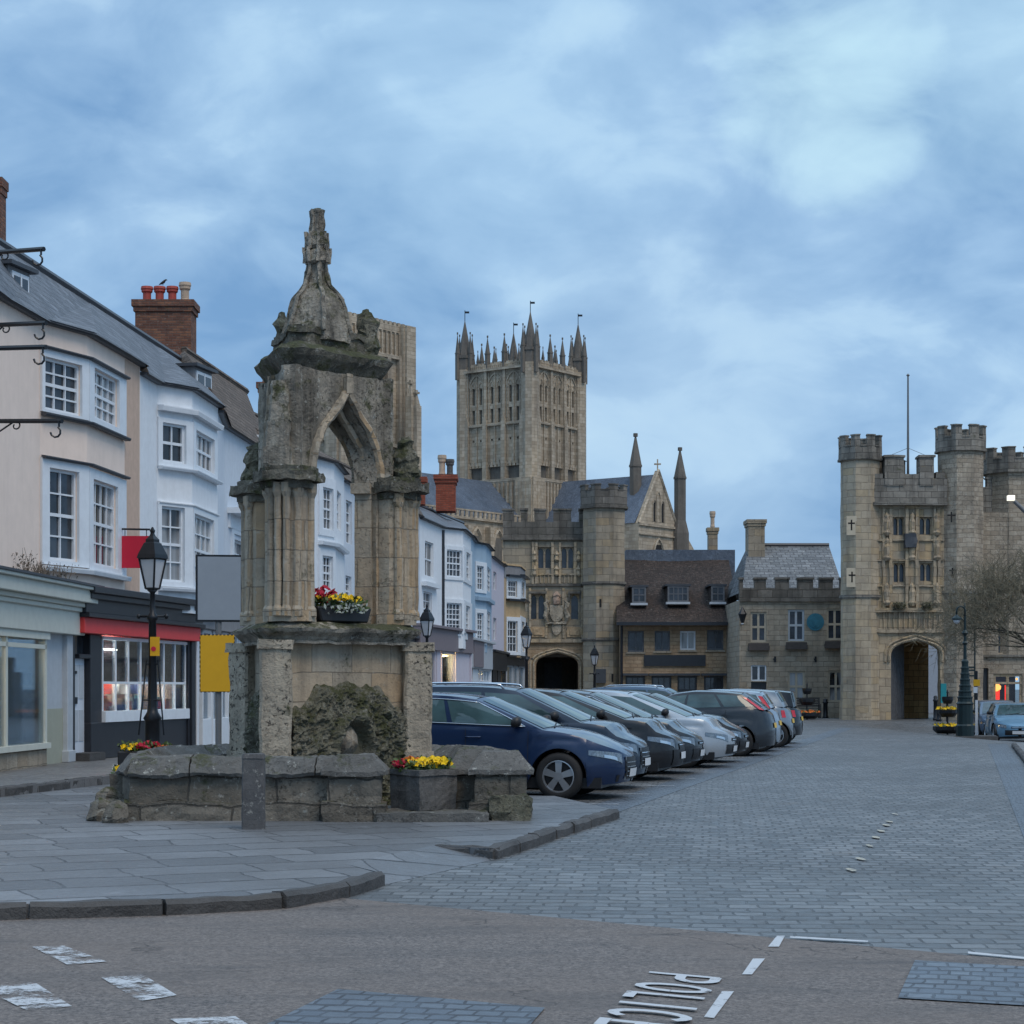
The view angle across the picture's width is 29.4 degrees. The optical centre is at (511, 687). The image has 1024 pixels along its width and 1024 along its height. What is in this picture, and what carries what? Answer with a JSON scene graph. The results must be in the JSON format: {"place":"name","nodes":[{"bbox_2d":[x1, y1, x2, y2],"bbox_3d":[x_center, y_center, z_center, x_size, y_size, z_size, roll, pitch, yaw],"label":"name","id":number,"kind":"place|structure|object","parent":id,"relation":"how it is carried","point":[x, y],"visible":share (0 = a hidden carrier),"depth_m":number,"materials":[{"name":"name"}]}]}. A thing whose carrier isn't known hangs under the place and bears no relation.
{"place":"outdoors","nodes":[
{"label":"outdoors","id":0,"kind":"place"},
{"bbox_2d":[0,774,108,796],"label":"kerb","id":1,"kind":"structure","parent":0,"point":[42,788],"depth_m":26.30,"materials":[{"name":"stone"}]},
{"bbox_2d":[0,757,117,796],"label":"shop pavement","id":2,"kind":"structure","parent":0,"point":[44,774],"depth_m":28.86,"materials":[{"name":"stone"}]},
{"bbox_2d":[0,238,148,771],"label":"townhouse","id":3,"kind":"structure","parent":2,"relation":"on","point":[70,497],"depth_m":33.19,"materials":[{"name":"beige paint"}]},
{"bbox_2d":[0,177,8,240],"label":"chimney","id":4,"kind":"object","parent":3,"relation":"on","point":[4,186],"visible":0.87,"depth_m":43.93,"materials":[{"name":"red brick"}]},
{"bbox_2d":[0,247,45,265],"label":"sign bracket","id":5,"kind":"object","parent":3,"relation":"attached to","point":[23,250],"visible":1,"depth_m":27.19,"materials":[{"name":"black metal"}]},
{"bbox_2d":[0,321,47,339],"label":"sign bracket","id":6,"kind":"object","parent":3,"relation":"attached to","point":[19,324],"visible":1,"depth_m":27.19,"materials":[{"name":"black metal"}]},
{"bbox_2d":[0,344,47,364],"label":"sign bracket","id":7,"kind":"object","parent":3,"relation":"attached to","point":[24,347],"visible":1,"depth_m":25.61,"materials":[{"name":"black metal"}]},
{"bbox_2d":[0,628,50,752],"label":"shop window","id":8,"kind":"structure","parent":3,"relation":"in","point":[5,632],"depth_m":30.88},
{"bbox_2d":[0,419,63,437],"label":"sign bracket","id":9,"kind":"object","parent":3,"relation":"attached to","point":[19,421],"visible":1,"depth_m":27.25,"materials":[{"name":"black metal"}]},
{"bbox_2d":[12,548,78,578],"bbox_3d":[-7.669,-2.023,32.011,0.964,0.495,1.660,0,0,0],"label":"wild plant","id":10,"kind":"object","parent":3,"relation":"on","point":[38,570],"visible":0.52,"depth_m":31.94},
{"bbox_2d":[45,357,78,415],"bbox_3d":[-7.733,-5.132,33.270,0.065,0.886,1.028,0,0,24],"label":"window","id":11,"kind":"structure","parent":3,"relation":"in","point":[61,378],"depth_m":33.37,"materials":[{"name":"white glass"}]},
{"bbox_2d":[50,468,75,561],"bbox_3d":[-7.726,-2.942,33.287,0.065,1.552,0.821,0,0,24],"label":"window","id":12,"kind":"structure","parent":3,"relation":"in","point":[62,483],"depth_m":33.39,"materials":[{"name":"white glass"}]},
{"bbox_2d":[94,480,113,567],"bbox_3d":[-7.362,-2.913,34.853,0.065,1.501,1.451,0,0,5],"label":"window","id":13,"kind":"structure","parent":3,"relation":"in","point":[103,493],"depth_m":35.10,"materials":[{"name":"white glass"}]},
{"bbox_2d":[95,370,114,425],"bbox_3d":[-7.355,-5.185,34.928,0.065,0.877,1.487,0,0,5],"label":"window","id":14,"kind":"structure","parent":3,"relation":"in","point":[104,385],"depth_m":35.16,"materials":[{"name":"white glass"}]},
{"bbox_2d":[122,528,149,567],"bbox_3d":[-6.931,-2.570,35.800,0.570,0.733,0.040,0,0,0],"label":"hanging sign","id":15,"kind":"object","parent":3,"relation":"attached to","point":[131,546],"visible":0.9,"depth_m":35.78,"materials":[{"name":"red metal"}]},
{"bbox_2d":[117,739,172,764],"bbox_3d":[-5.716,1.033,30.489,0.931,0.494,0.508,0,0,0],"label":"flower trough","id":16,"kind":"object","parent":2,"relation":"on","point":[134,746],"visible":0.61,"depth_m":30.36,"materials":[{"name":"multicoloured plastic"}]},
{"bbox_2d":[73,328,225,760],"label":"townhouse","id":17,"kind":"structure","parent":2,"relation":"on","point":[181,405],"depth_m":38.55,"materials":[{"name":"white paint"}]},
{"bbox_2d":[75,658,83,752],"bbox_3d":[-7.669,0.310,34.443,0.080,1.660,0.539,0,0,9],"label":"door","id":18,"kind":"structure","parent":17,"relation":"in","point":[79,663],"depth_m":34.47,"materials":[{"name":"white paint"}]},
{"bbox_2d":[102,636,189,721],"bbox_3d":[-7.053,-0.160,37.589,0.170,1.560,4.707,0,0,9],"label":"shop window","id":19,"kind":"structure","parent":17,"relation":"in","point":[123,659],"depth_m":37.06,"materials":[{"name":"white glass"}]},
{"bbox_2d":[131,281,199,354],"bbox_3d":[-10.646,-11.097,60.000,1.908,2.748,1.200,0,0,0],"label":"chimney","id":20,"kind":"object","parent":17,"relation":"on","point":[170,322],"visible":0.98,"depth_m":59.50,"materials":[{"name":"red brick"}]},
{"bbox_2d":[162,506,181,581],"bbox_3d":[-6.804,-2.851,38.776,0.065,1.490,0.639,0,0,35],"label":"window","id":21,"kind":"structure","parent":17,"relation":"in","point":[171,516],"depth_m":38.86,"materials":[{"name":"white glass"}]},
{"bbox_2d":[163,423,183,463],"bbox_3d":[-6.785,-4.861,38.805,0.065,0.775,0.654,0,0,35],"label":"window","id":22,"kind":"structure","parent":17,"relation":"in","point":[173,435],"depth_m":38.86,"materials":[{"name":"white glass"}]},
{"bbox_2d":[195,515,210,583],"bbox_3d":[-6.430,-2.812,40.178,0.065,1.421,1.794,0,0,4],"label":"window","id":23,"kind":"structure","parent":17,"relation":"in","point":[202,525],"depth_m":40.39,"materials":[{"name":"white glass"}]},
{"bbox_2d":[196,432,211,472],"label":"window","id":24,"kind":"structure","parent":17,"relation":"in","point":[203,444],"depth_m":40.57,"materials":[{"name":"white glass"}]},
{"bbox_2d":[136,527,168,742],"bbox_3d":[-5.717,-0.640,30.996,0.471,3.840,0.363,0,0,25],"label":"street lamp","id":25,"kind":"object","parent":2,"relation":"on","point":[152,556],"visible":0.88,"depth_m":30.93,"materials":[{"name":"black metal"}]},
{"bbox_2d":[180,346,258,744],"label":"townhouse","id":26,"kind":"structure","parent":2,"relation":"on","point":[237,436],"depth_m":44.49,"materials":[{"name":"white paint"}]},
{"bbox_2d":[226,412,349,603],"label":"townhouse","id":27,"kind":"structure","parent":2,"relation":"on","point":[330,550],"depth_m":53.81,"materials":[{"name":"white paint"}]},
{"bbox_2d":[323,488,330,529],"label":"window","id":28,"kind":"structure","parent":27,"relation":"in","point":[326,492],"depth_m":53.65,"materials":[{"name":"white glass"}]},
{"bbox_2d":[326,454,424,641],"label":"townhouse","id":29,"kind":"structure","parent":2,"relation":"on","point":[349,558],"depth_m":58.15,"materials":[{"name":"white paint"}]},
{"bbox_2d":[420,604,434,641],"bbox_3d":[-2.615,-0.542,60.000,0.471,4.085,0.354,0,0,25],"label":"street lamp","id":30,"kind":"object","parent":2,"relation":"on","point":[427,619],"visible":0.37,"depth_m":59.92,"materials":[{"name":"black metal"}]},
{"bbox_2d":[412,506,476,684],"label":"townhouse","id":31,"kind":"structure","parent":2,"relation":"on","point":[445,568],"depth_m":73.22,"materials":[{"name":"white paint"}]},
{"bbox_2d":[433,455,457,512],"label":"chimney","id":32,"kind":"object","parent":31,"relation":"on","point":[445,484],"visible":1,"depth_m":81.40,"materials":[{"name":"red brick"}]},
{"bbox_2d":[447,603,459,633],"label":"window","id":33,"kind":"structure","parent":31,"relation":"in","point":[453,609],"depth_m":73.65,"materials":[{"name":"white glass"}]},
{"bbox_2d":[447,550,460,576],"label":"window","id":34,"kind":"structure","parent":31,"relation":"in","point":[453,556],"depth_m":73.65,"materials":[{"name":"white glass"}]},
{"bbox_2d":[471,535,495,684],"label":"townhouse","id":35,"kind":"structure","parent":2,"relation":"on","point":[482,601],"depth_m":81.70,"materials":[{"name":"white paint"}]},
{"bbox_2d":[491,555,509,682],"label":"townhouse","id":36,"kind":"structure","parent":2,"relation":"on","point":[499,670],"depth_m":89.22,"materials":[{"name":"white paint"}]},
{"bbox_2d":[502,561,529,687],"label":"townhouse","id":37,"kind":"structure","parent":2,"relation":"on","point":[515,579],"depth_m":95.31,"materials":[{"name":"white paint"}]},
{"bbox_2d":[0,784,609,917],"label":"flagstone pavement","id":38,"kind":"structure","parent":0,"point":[55,845],"depth_m":17.12,"materials":[{"name":"stone"}]},
{"bbox_2d":[86,797,109,820],"bbox_3d":[-4.333,1.307,20.621,0.360,0.306,0.353,0,0,0],"label":"boulder","id":39,"kind":"object","parent":38,"relation":"on","point":[97,809],"visible":0.59,"depth_m":20.51,"materials":[{"name":"stone"}]},
{"bbox_2d":[95,787,122,801],"bbox_3d":[-4.337,1.252,21.131,0.404,0.365,0.393,0,0,-22],"label":"boulder","id":40,"kind":"object","parent":38,"relation":"on","point":[111,794],"visible":0.22,"depth_m":21.07,"materials":[{"name":"stone"}]},
{"bbox_2d":[101,800,128,822],"bbox_3d":[-4.125,1.304,20.311,0.274,0.273,0.287,0,0,22],"label":"boulder","id":41,"kind":"object","parent":38,"relation":"on","point":[116,811],"visible":0.88,"depth_m":20.22,"materials":[{"name":"stone"}]},
{"bbox_2d":[196,555,241,744],"bbox_3d":[-4.126,-0.213,27.482,0.663,3.326,0.127,0,0,-5],"label":"sign post","id":42,"kind":"object","parent":38,"relation":"on","point":[218,590],"visible":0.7,"depth_m":27.43,"materials":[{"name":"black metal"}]},
{"bbox_2d":[241,753,265,829],"bbox_3d":[-2.574,1.052,19.401,0.247,0.804,0.230,0,0,0],"label":"stone bollard","id":43,"kind":"object","parent":38,"relation":"on","point":[253,815],"visible":0.93,"depth_m":19.30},
{"bbox_2d":[115,743,533,821],"bbox_3d":[-2.165,1.072,22.945,4.801,0.838,5.225,0,0,0],"label":"stone basin","id":44,"kind":"object","parent":38,"relation":"on","point":[184,783],"visible":0.81,"depth_m":20.59,"materials":[{"name":"stone"}]},
{"bbox_2d":[388,755,458,810],"bbox_3d":[-0.969,1.014,20.986,0.702,0.591,0.642,0,0,41],"label":"stone planter","id":45,"kind":"object","parent":44,"relation":"on","point":[420,783],"visible":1,"depth_m":20.80,"materials":[{"name":"grey stone"}]},
{"bbox_2d":[224,208,434,804],"bbox_3d":[-2.194,-2.082,22.638,2.565,7.020,2.477,0,0,0],"label":"market fountain","id":46,"kind":"object","parent":38,"relation":"on","point":[303,682],"visible":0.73,"depth_m":22.57,"materials":[{"name":"stone"}]},
{"bbox_2d":[314,585,370,622],"bbox_3d":[-2.009,-0.961,22.271,0.767,0.422,0.831,0,0,0],"label":"window box","id":47,"kind":"object","parent":46,"relation":"on","point":[330,608],"visible":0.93,"depth_m":22.13,"materials":[{"name":"black plastic"}]},
{"bbox_2d":[347,845,493,884],"bbox_3d":[-0.838,1.447,16.064,0.637,0.094,2.519,0,0,20],"label":"dropped pavement edge","id":48,"kind":"object","parent":38,"relation":"on","point":[409,864],"visible":0.89,"depth_m":16.16,"materials":[{"name":"stone"}]},
{"bbox_2d":[0,898,1023,1023],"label":"asphalt road","id":49,"kind":"structure","parent":0,"point":[259,967],"depth_m":10.40,"materials":[{"name":"asphalt"}]},
{"bbox_2d":[0,946,246,1023],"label":"give way marking","id":50,"kind":"object","parent":49,"relation":"on","point":[37,987],"visible":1,"depth_m":9.55,"materials":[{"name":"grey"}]},
{"bbox_2d":[268,989,543,1023],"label":"sett patch","id":51,"kind":"object","parent":49,"relation":"on","point":[340,1006],"visible":1,"depth_m":8.95,"materials":[{"name":"stone"}]},
{"bbox_2d":[594,971,721,1023],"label":"road lettering","id":52,"kind":"object","parent":49,"relation":"on","point":[604,1020],"visible":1,"depth_m":9.36,"materials":[{"name":"white"}]},
{"bbox_2d":[704,936,783,1017],"bbox_3d":[1.117,1.486,9.682,0.114,0.001,4.167,0,0,13],"label":"dashed line","id":53,"kind":"object","parent":49,"relation":"on","point":[713,1011],"visible":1,"depth_m":9.55,"materials":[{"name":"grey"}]},
{"bbox_2d":[898,960,1023,1004],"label":"sett patch","id":54,"kind":"object","parent":49,"relation":"on","point":[967,982],"visible":1,"depth_m":9.83,"materials":[{"name":"stone"}]},
{"bbox_2d":[0,0,1023,689],"label":"sky","id":55,"kind":"structure","parent":0,"point":[759,219],"materials":[{"name":"blue"}]},
{"bbox_2d":[348,857,1023,959],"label":"sett apron","id":56,"kind":"object","parent":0,"point":[962,917],"depth_m":13.73,"materials":[{"name":"stone"}]},
{"bbox_2d":[507,713,1023,882],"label":"cobbled road","id":57,"kind":"structure","parent":0,"point":[831,804],"depth_m":23.12,"materials":[{"name":"stone"}]},
{"bbox_2d":[0,871,384,919],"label":"kerb","id":58,"kind":"structure","parent":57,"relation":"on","point":[348,887],"depth_m":12.87,"materials":[{"name":"stone"}]},
{"bbox_2d":[520,622,532,687],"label":"street lamp","id":59,"kind":"object","parent":57,"relation":"on","point":[526,634],"visible":0.74,"depth_m":74.94,"materials":[{"name":"black metal"}]},
{"bbox_2d":[436,809,619,858],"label":"kerb","id":60,"kind":"structure","parent":57,"relation":"on","point":[500,850],"depth_m":18.71,"materials":[{"name":"stone"}]},
{"bbox_2d":[431,692,636,798],"bbox_3d":[-0.440,0.780,27.167,4.358,1.440,2.116,0,0,13],"label":"parked car","id":61,"kind":"object","parent":57,"relation":"on","point":[591,761],"visible":0.52,"depth_m":26.22,"materials":[{"name":"blue paint"}]},
{"bbox_2d":[432,682,650,773],"bbox_3d":[-0.093,0.705,29.642,4.398,1.590,2.130,0,0,13],"label":"parked car","id":62,"kind":"object","parent":57,"relation":"on","point":[543,704],"visible":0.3,"depth_m":28.91,"materials":[{"name":"blue paint"}]},
{"bbox_2d":[501,483,627,688],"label":"gatehouse","id":63,"kind":"object","parent":57,"relation":"on","point":[575,583],"visible":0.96,"depth_m":105.88,"materials":[{"name":"stone"}]},
{"bbox_2d":[528,591,546,619],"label":"tracery window","id":64,"kind":"structure","parent":63,"relation":"in","point":[538,598],"depth_m":106.32,"materials":[{"name":"glass"}]},
{"bbox_2d":[538,547,550,568],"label":"tracery window","id":65,"kind":"structure","parent":63,"relation":"in","point":[544,553],"depth_m":106.32,"materials":[{"name":"glass"}]},
{"bbox_2d":[545,662,561,688],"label":"inner door","id":66,"kind":"structure","parent":63,"relation":"in","point":[553,670],"depth_m":112.90,"materials":[{"name":"grey wood"}]},
{"bbox_2d":[561,547,573,568],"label":"tracery window","id":67,"kind":"structure","parent":63,"relation":"in","point":[567,553],"depth_m":106.32,"materials":[{"name":"glass"}]},
{"bbox_2d":[568,591,580,619],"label":"tracery window","id":68,"kind":"structure","parent":63,"relation":"in","point":[574,597],"depth_m":106.32,"materials":[{"name":"glass"}]},
{"bbox_2d":[532,688,685,777],"bbox_3d":[0.711,0.747,32.486,4.348,1.505,2.111,0,0,12],"label":"parked car","id":69,"kind":"object","parent":57,"relation":"on","point":[665,745],"visible":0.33,"depth_m":31.56,"materials":[{"name":"black paint"}]},
{"bbox_2d":[556,689,704,773],"bbox_3d":[1.393,0.757,34.858,4.098,1.485,2.049,0,0,13],"label":"parked car","id":70,"kind":"object","parent":57,"relation":"on","point":[693,741],"visible":0.2,"depth_m":34.15,"materials":[{"name":"paint"}]},
{"bbox_2d":[591,685,677,695],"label":"parked car","id":71,"kind":"object","parent":57,"relation":"on","point":[663,690],"visible":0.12,"depth_m":56.02,"materials":[{"name":"silver metal"}]},
{"bbox_2d":[575,689,737,767],"bbox_3d":[2.088,0.762,37.603,4.498,1.475,2.084,0,0,14],"label":"parked car","id":72,"kind":"object","parent":57,"relation":"on","point":[718,738],"visible":0.3,"depth_m":36.65,"materials":[{"name":"silver metal"}]},
{"bbox_2d":[616,550,736,691],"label":"inn","id":73,"kind":"structure","parent":57,"relation":"on","point":[671,619],"depth_m":104.14,"materials":[{"name":"brown tile"}]},
{"bbox_2d":[628,631,643,651],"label":"window","id":74,"kind":"structure","parent":73,"relation":"in","point":[635,638],"depth_m":104.14,"materials":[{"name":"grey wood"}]},
{"bbox_2d":[655,631,669,650],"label":"window","id":75,"kind":"structure","parent":73,"relation":"in","point":[662,638],"depth_m":104.14,"materials":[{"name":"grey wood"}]},
{"bbox_2d":[677,676,696,691],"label":"window","id":76,"kind":"structure","parent":73,"relation":"in","point":[684,683],"depth_m":104.19,"materials":[{"name":"grey glass"}]},
{"bbox_2d":[680,631,694,649],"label":"window","id":77,"kind":"structure","parent":73,"relation":"in","point":[687,638],"depth_m":104.14,"materials":[{"name":"white glass"}]},
{"bbox_2d":[706,511,718,549],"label":"chimney","id":78,"kind":"object","parent":73,"relation":"on","point":[712,530],"visible":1,"depth_m":109.15,"materials":[{"name":"stone"}]},
{"bbox_2d":[704,676,722,689],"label":"window","id":79,"kind":"structure","parent":73,"relation":"in","point":[710,682],"depth_m":104.19,"materials":[{"name":"grey glass"}]},
{"bbox_2d":[707,630,722,649],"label":"window","id":80,"kind":"structure","parent":73,"relation":"in","point":[714,637],"depth_m":104.14,"materials":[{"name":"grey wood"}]},
{"bbox_2d":[621,690,748,761],"bbox_3d":[2.789,0.772,40.063,4.148,1.455,2.032,0,0,13],"label":"parked car","id":81,"kind":"object","parent":57,"relation":"on","point":[741,735],"visible":0.17,"depth_m":39.39,"materials":[{"name":"black paint"}]},
{"bbox_2d":[666,690,776,755],"bbox_3d":[3.826,0.773,43.894,4.248,1.455,2.087,0,0,13],"label":"parked car","id":82,"kind":"object","parent":57,"relation":"on","point":[753,716],"visible":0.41,"depth_m":42.92,"materials":[{"name":"paint"}]},
{"bbox_2d":[595,728,852,810],"bbox_3d":[6.670,1.496,47.862,0.550,0.001,51.750,0,0,13],"label":"drainage channel","id":83,"kind":"object","parent":57,"relation":"on","point":[627,801],"visible":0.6,"depth_m":32.59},
{"bbox_2d":[710,689,781,751],"bbox_3d":[4.495,0.762,46.843,3.948,1.475,2.024,0,0,13],"label":"parked car","id":84,"kind":"object","parent":57,"relation":"on","point":[763,697],"visible":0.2,"depth_m":46.07,"materials":[{"name":"silver paint"}]},
{"bbox_2d":[739,689,795,747],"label":"parked car","id":85,"kind":"object","parent":57,"relation":"on","point":[788,731],"visible":0.2,"depth_m":49.02,"materials":[{"name":"silver metal"}]},
{"bbox_2d":[725,543,840,717],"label":"stone house","id":86,"kind":"structure","parent":57,"relation":"on","point":[786,636],"depth_m":98.00,"materials":[{"name":"grey stone"}]},
{"bbox_2d":[743,519,766,556],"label":"chimney","id":87,"kind":"object","parent":86,"relation":"on","point":[754,537],"visible":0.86,"depth_m":102.30,"materials":[{"name":"stone"}]},
{"bbox_2d":[750,612,765,641],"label":"window","id":88,"kind":"structure","parent":86,"relation":"in","point":[757,620],"depth_m":98.10,"materials":[{"name":"stone"}]},
{"bbox_2d":[788,610,803,640],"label":"window","id":89,"kind":"structure","parent":86,"relation":"in","point":[795,617],"depth_m":98.12,"materials":[{"name":"white glass"}]},
{"bbox_2d":[788,671,804,699],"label":"window","id":90,"kind":"structure","parent":86,"relation":"in","point":[796,679],"depth_m":98.12,"materials":[{"name":"glass"}]},
{"bbox_2d":[827,609,840,639],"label":"window","id":91,"kind":"structure","parent":86,"relation":"in","point":[833,615],"depth_m":98.12,"materials":[{"name":"stone"}]},
{"bbox_2d":[828,671,840,701],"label":"window","id":92,"kind":"structure","parent":86,"relation":"in","point":[834,677],"depth_m":98.12,"materials":[{"name":"stone"}]},
{"bbox_2d":[763,689,802,739],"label":"parked car","id":93,"kind":"object","parent":57,"relation":"on","point":[790,698],"visible":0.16,"depth_m":52.56,"materials":[{"name":"black paint"}]},
{"bbox_2d":[799,683,819,719],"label":"tiered planter","id":94,"kind":"object","parent":57,"relation":"on","point":[807,715],"visible":0.85,"depth_m":91.71,"materials":[{"name":"black metal"}]},
{"bbox_2d":[837,374,986,719],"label":"gatehouse","id":95,"kind":"object","parent":57,"relation":"on","point":[907,539],"visible":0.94,"depth_m":92.00,"materials":[{"name":"stone"}]},
{"bbox_2d":[891,644,903,718],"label":"door leaf","id":96,"kind":"structure","parent":95,"relation":"in","point":[897,655],"depth_m":93.37,"materials":[{"name":"grey wood"}]},
{"bbox_2d":[928,645,937,712],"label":"door","id":97,"kind":"structure","parent":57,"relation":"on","point":[932,684],"depth_m":118.00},
{"bbox_2d":[932,689,956,734],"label":"tiered planter","id":98,"kind":"object","parent":57,"relation":"on","point":[947,728],"visible":0.94,"depth_m":79.73,"materials":[{"name":"black metal"}]},
{"bbox_2d":[902,534,1023,679],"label":"bare tree","id":99,"kind":"object","parent":57,"relation":"on","point":[998,586],"visible":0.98,"depth_m":72.00,"materials":[{"name":"brown plant"}]},
{"bbox_2d":[943,735,997,739],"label":"traffic island","id":100,"kind":"structure","parent":57,"relation":"on","point":[990,737],"depth_m":65.50,"materials":[{"name":"stone"}]},
{"bbox_2d":[952,603,973,735],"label":"ornate street lamp","id":101,"kind":"object","parent":100,"relation":"on","point":[964,725],"visible":1,"depth_m":65.84,"materials":[{"name":"green metal"}]},
{"bbox_2d":[973,700,1012,734],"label":"parked car","id":102,"kind":"object","parent":57,"relation":"on","point":[983,707],"visible":0.24,"depth_m":75.34,"materials":[{"name":"blue metal"}]},
{"bbox_2d":[984,702,1023,740],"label":"parked car","id":103,"kind":"object","parent":57,"relation":"on","point":[1004,720],"visible":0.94,"depth_m":68.84,"materials":[{"name":"blue metal"}]},
{"bbox_2d":[988,744,1023,836],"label":"drainage channel","id":104,"kind":"object","parent":57,"relation":"on","point":[1010,767],"visible":1,"depth_m":33.30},
{"bbox_2d":[983,446,1023,701],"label":"stone house","id":105,"kind":"structure","parent":0,"point":[1003,472],"depth_m":93.20,"materials":[{"name":"beige stone"}]},
{"bbox_2d":[993,674,1021,701],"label":"window","id":106,"kind":"structure","parent":105,"relation":"in","point":[1007,676],"depth_m":93.28,"materials":[{"name":"stone"}]},
{"bbox_2d":[1015,690,1018,701],"bbox_3d":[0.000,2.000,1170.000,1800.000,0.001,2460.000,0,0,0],"label":"ground","id":107,"kind":"structure","parent":0,"point":[1016,695],"depth_m":489.45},
{"bbox_2d":[320,301,693,560],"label":"cathedral","id":108,"kind":"structure","parent":107,"relation":"on","point":[521,428],"depth_m":262.76,"materials":[{"name":"stone"}]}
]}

